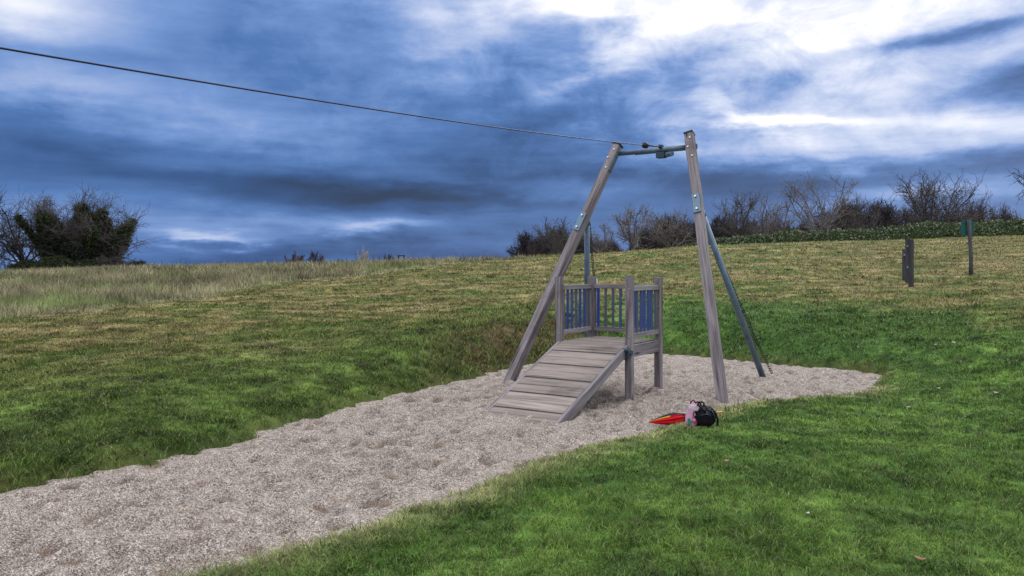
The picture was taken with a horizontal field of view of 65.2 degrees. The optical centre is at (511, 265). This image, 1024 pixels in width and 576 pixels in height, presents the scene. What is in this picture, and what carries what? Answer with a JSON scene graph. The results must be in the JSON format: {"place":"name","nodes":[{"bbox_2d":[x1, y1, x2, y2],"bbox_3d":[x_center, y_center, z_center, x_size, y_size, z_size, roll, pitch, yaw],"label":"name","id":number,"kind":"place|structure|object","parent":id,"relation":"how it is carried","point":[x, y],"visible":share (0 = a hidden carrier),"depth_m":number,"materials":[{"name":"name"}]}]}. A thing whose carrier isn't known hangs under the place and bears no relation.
{"place":"outdoors","nodes":[
{"label":"outdoors","id":0,"kind":"place"},
{"bbox_2d":[0,248,581,317],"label":"tall grass","id":1,"kind":"structure","parent":0,"point":[46,288],"depth_m":34.05,"materials":[{"name":"green plant"}]},
{"bbox_2d":[0,353,889,575],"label":"gravel path","id":2,"kind":"structure","parent":0,"point":[28,536],"depth_m":6.60,"materials":[{"name":"grey gravel"}]},
{"bbox_2d":[486,275,662,423],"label":"climbing platform","id":3,"kind":"structure","parent":2,"relation":"on","point":[560,380],"depth_m":10.13,"materials":[{"name":"grey wood"}]},
{"bbox_2d":[503,130,772,403],"bbox_3d":[2.067,0.027,11.990,3.454,4.042,3.253,0,0,33],"label":"zipline gantry","id":4,"kind":"object","parent":2,"relation":"on","point":[704,234],"visible":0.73,"depth_m":11.71,"materials":[{"name":"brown wood"}]},
{"bbox_2d":[0,47,659,148],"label":"zipline cable","id":5,"kind":"object","parent":4,"relation":"attached to","point":[645,145],"visible":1,"depth_m":5.81,"materials":[{"name":"metal"}]},
{"bbox_2d":[645,411,722,424],"bbox_3d":[1.858,1.646,8.641,0.960,0.125,0.098,0,0,-16],"label":"umbrella","id":6,"kind":"object","parent":2,"relation":"on","point":[671,418],"visible":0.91,"depth_m":8.57,"materials":[{"name":"fabric"}]},
{"bbox_2d":[0,236,1023,575],"bbox_3d":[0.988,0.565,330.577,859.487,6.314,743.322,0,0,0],"label":"ground","id":7,"kind":"structure","parent":0,"point":[850,354],"depth_m":11.36,"materials":[{"name":"green plant"}]},
{"bbox_2d":[3,260,37,270],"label":"bush","id":8,"kind":"object","parent":7,"relation":"on","point":[22,265],"visible":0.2,"depth_m":87.08,"materials":[{"name":"green plant"}]},
{"bbox_2d":[0,184,68,269],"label":"bare tree","id":9,"kind":"object","parent":7,"relation":"on","point":[8,246],"visible":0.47,"depth_m":92.47,"materials":[{"name":"brown plant"}]},
{"bbox_2d":[29,255,77,268],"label":"bush","id":10,"kind":"object","parent":7,"relation":"on","point":[52,262],"visible":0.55,"depth_m":85.15,"materials":[{"name":"green plant"}]},
{"bbox_2d":[0,184,155,262],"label":"ivy tree","id":11,"kind":"object","parent":7,"relation":"on","point":[84,232],"visible":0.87,"depth_m":90.03,"materials":[{"name":"green plant"}]},
{"bbox_2d":[72,259,100,268],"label":"bush","id":12,"kind":"object","parent":7,"relation":"on","point":[84,262],"visible":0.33,"depth_m":86.39,"materials":[{"name":"green plant"}]},
{"bbox_2d":[91,255,110,265],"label":"shrub","id":13,"kind":"object","parent":7,"relation":"on","point":[100,262],"visible":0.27,"depth_m":87.70,"materials":[{"name":"plant"}]},
{"bbox_2d":[102,256,129,266],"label":"shrub","id":14,"kind":"object","parent":7,"relation":"on","point":[115,261],"visible":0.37,"depth_m":87.42,"materials":[{"name":"green plant"}]},
{"bbox_2d":[121,260,147,266],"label":"shrub","id":15,"kind":"object","parent":7,"relation":"on","point":[134,262],"visible":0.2,"depth_m":87.45,"materials":[{"name":"green plant"}]},
{"bbox_2d":[284,250,305,262],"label":"tree","id":16,"kind":"object","parent":7,"relation":"on","point":[295,257],"visible":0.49,"depth_m":299.53,"materials":[{"name":"brown plant"}]},
{"bbox_2d":[306,249,323,262],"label":"tree","id":17,"kind":"object","parent":7,"relation":"on","point":[314,256],"visible":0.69,"depth_m":299.33,"materials":[{"name":"brown plant"}]},
{"bbox_2d":[357,248,368,260],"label":"tree","id":18,"kind":"object","parent":7,"relation":"on","point":[365,256],"visible":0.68,"depth_m":259.74,"materials":[{"name":"grey plant"}]},
{"bbox_2d":[0,306,1023,575],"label":"lawn grass","id":19,"kind":"structure","parent":7,"relation":"on","point":[644,538],"depth_m":6.86,"materials":[{"name":"green plant"}]},
{"bbox_2d":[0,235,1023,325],"bbox_3d":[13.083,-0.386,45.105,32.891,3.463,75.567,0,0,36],"label":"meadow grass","id":20,"kind":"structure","parent":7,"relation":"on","point":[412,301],"depth_m":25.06,"materials":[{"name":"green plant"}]},
{"bbox_2d":[505,228,538,257],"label":"shrub","id":21,"kind":"object","parent":7,"relation":"on","point":[524,240],"visible":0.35,"depth_m":95.57,"materials":[{"name":"brown plant"}]},
{"bbox_2d":[524,233,550,256],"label":"shrub","id":22,"kind":"object","parent":7,"relation":"on","point":[531,251],"visible":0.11,"depth_m":93.36,"materials":[{"name":"brown plant"}]},
{"bbox_2d":[532,223,583,255],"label":"shrub","id":23,"kind":"object","parent":7,"relation":"on","point":[547,251],"visible":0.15,"depth_m":88.77,"materials":[{"name":"brown plant"}]},
{"bbox_2d":[532,216,593,254],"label":"bare tree","id":24,"kind":"object","parent":7,"relation":"on","point":[560,244],"visible":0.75,"depth_m":79.69,"materials":[{"name":"brown plant"}]},
{"bbox_2d":[578,235,604,253],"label":"shrub","id":25,"kind":"object","parent":7,"relation":"on","point":[599,248],"visible":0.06,"depth_m":91.20,"materials":[{"name":"brown plant"}]},
{"bbox_2d":[582,222,621,252],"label":"bare tree","id":26,"kind":"object","parent":7,"relation":"on","point":[604,244],"visible":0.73,"depth_m":81.66,"materials":[{"name":"brown plant"}]},
{"bbox_2d":[599,238,623,252],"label":"shrub","id":27,"kind":"object","parent":7,"relation":"on","point":[613,249],"visible":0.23,"depth_m":97.55,"materials":[{"name":"brown plant"}]},
{"bbox_2d":[608,202,657,249],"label":"bare tree","id":28,"kind":"object","parent":7,"relation":"on","point":[631,239],"visible":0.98,"depth_m":71.62,"materials":[{"name":"brown plant"}]},
{"bbox_2d":[627,225,654,250],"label":"shrub","id":29,"kind":"object","parent":7,"relation":"on","point":[641,244],"visible":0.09,"depth_m":91.39,"materials":[{"name":"brown plant"}]},
{"bbox_2d":[636,208,696,249],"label":"shrub","id":30,"kind":"object","parent":7,"relation":"on","point":[655,244],"visible":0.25,"depth_m":87.10,"materials":[{"name":"brown plant"}]},
{"bbox_2d":[643,205,696,247],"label":"bare tree","id":31,"kind":"object","parent":7,"relation":"on","point":[669,230],"visible":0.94,"depth_m":75.52,"materials":[{"name":"brown plant"}]},
{"bbox_2d":[685,400,702,425],"bbox_3d":[1.894,1.534,8.302,0.190,0.281,0.124,0,0,10],"label":"handbag","id":32,"kind":"object","parent":7,"relation":"on","point":[692,409],"visible":0.84,"depth_m":8.27,"materials":[{"name":"pink fabric"}]},
{"bbox_2d":[678,217,714,241],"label":"shrub","id":33,"kind":"object","parent":7,"relation":"on","point":[692,229],"visible":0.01,"depth_m":93.34,"materials":[{"name":"brown plant"}]},
{"bbox_2d":[695,401,718,426],"bbox_3d":[1.997,1.547,8.326,0.282,0.290,0.292,0,0,-6],"label":"backpack","id":34,"kind":"object","parent":7,"relation":"on","point":[706,415],"visible":0.86,"depth_m":8.21,"materials":[{"name":"black fabric"}]},
{"bbox_2d":[694,213,743,237],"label":"shrub","id":35,"kind":"object","parent":7,"relation":"on","point":[715,232],"visible":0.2,"depth_m":90.95,"materials":[{"name":"brown plant"}]},
{"bbox_2d":[711,189,763,237],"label":"bare tree","id":36,"kind":"object","parent":7,"relation":"on","point":[736,221],"visible":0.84,"depth_m":73.55,"materials":[{"name":"brown plant"}]},
{"bbox_2d":[738,218,765,234],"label":"shrub","id":37,"kind":"object","parent":7,"relation":"on","point":[748,226],"visible":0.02,"depth_m":94.98,"materials":[{"name":"brown plant"}]},
{"bbox_2d":[744,191,795,233],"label":"bare tree","id":38,"kind":"object","parent":7,"relation":"on","point":[769,229],"visible":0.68,"depth_m":75.48,"materials":[{"name":"brown plant"}]},
{"bbox_2d":[749,217,795,234],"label":"shrub","id":39,"kind":"object","parent":7,"relation":"on","point":[788,227],"visible":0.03,"depth_m":93.02,"materials":[{"name":"brown plant"}]},
{"bbox_2d":[786,220,811,230],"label":"shrub","id":40,"kind":"object","parent":7,"relation":"on","point":[804,229],"visible":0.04,"depth_m":95.10,"materials":[{"name":"brown plant"}]},
{"bbox_2d":[765,168,864,230],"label":"bare tree","id":41,"kind":"object","parent":7,"relation":"on","point":[813,223],"visible":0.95,"depth_m":73.78,"materials":[{"name":"brown plant"}]},
{"bbox_2d":[807,195,867,230],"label":"shrub","id":42,"kind":"object","parent":7,"relation":"on","point":[819,215],"visible":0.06,"depth_m":89.29,"materials":[{"name":"brown plant"}]},
{"bbox_2d":[682,217,1023,245],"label":"hedge","id":43,"kind":"object","parent":7,"relation":"on","point":[935,230],"visible":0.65,"depth_m":60.88,"materials":[{"name":"green plant"}]},
{"bbox_2d":[837,193,883,229],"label":"bare tree","id":44,"kind":"object","parent":7,"relation":"on","point":[858,224],"visible":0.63,"depth_m":78.20,"materials":[{"name":"brown plant"}]},
{"bbox_2d":[843,198,908,228],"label":"shrub","id":45,"kind":"object","parent":7,"relation":"on","point":[884,214],"visible":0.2,"depth_m":86.90,"materials":[{"name":"brown plant"}]},
{"bbox_2d":[889,205,918,225],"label":"shrub","id":46,"kind":"object","parent":7,"relation":"on","point":[902,215],"visible":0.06,"depth_m":91.19,"materials":[{"name":"brown plant"}]},
{"bbox_2d":[902,239,913,286],"bbox_3d":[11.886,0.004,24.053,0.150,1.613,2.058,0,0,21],"label":"post","id":47,"kind":"object","parent":7,"relation":"on","point":[908,264],"visible":0.85,"depth_m":23.18,"materials":[{"name":"wood"}]},
{"bbox_2d":[887,167,1010,224],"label":"bare tree","id":48,"kind":"object","parent":7,"relation":"on","point":[927,194],"visible":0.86,"depth_m":69.47,"materials":[{"name":"grey plant"}]},
{"bbox_2d":[961,219,973,274],"bbox_3d":[14.511,-0.481,25.432,0.400,1.974,0.146,0,0,0],"label":"sign post","id":49,"kind":"object","parent":7,"relation":"on","point":[967,227],"visible":0.9,"depth_m":25.40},
{"bbox_2d":[959,197,1000,221],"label":"shrub","id":50,"kind":"object","parent":7,"relation":"on","point":[974,211],"visible":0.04,"depth_m":103.25,"materials":[{"name":"brown plant"}]},
{"bbox_2d":[986,201,1021,220],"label":"shrub","id":51,"kind":"object","parent":7,"relation":"on","point":[1007,216],"visible":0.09,"depth_m":107.85,"materials":[{"name":"brown plant"}]},
{"bbox_2d":[1006,168,1023,202],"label":"bare tree","id":52,"kind":"object","parent":7,"relation":"on","point":[1019,176],"visible":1,"depth_m":46.11,"materials":[{"name":"brown plant"}]},
{"bbox_2d":[0,0,1023,268],"label":"sky","id":53,"kind":"structure","parent":0,"point":[867,90],"materials":[{"name":"blue"}]}
]}

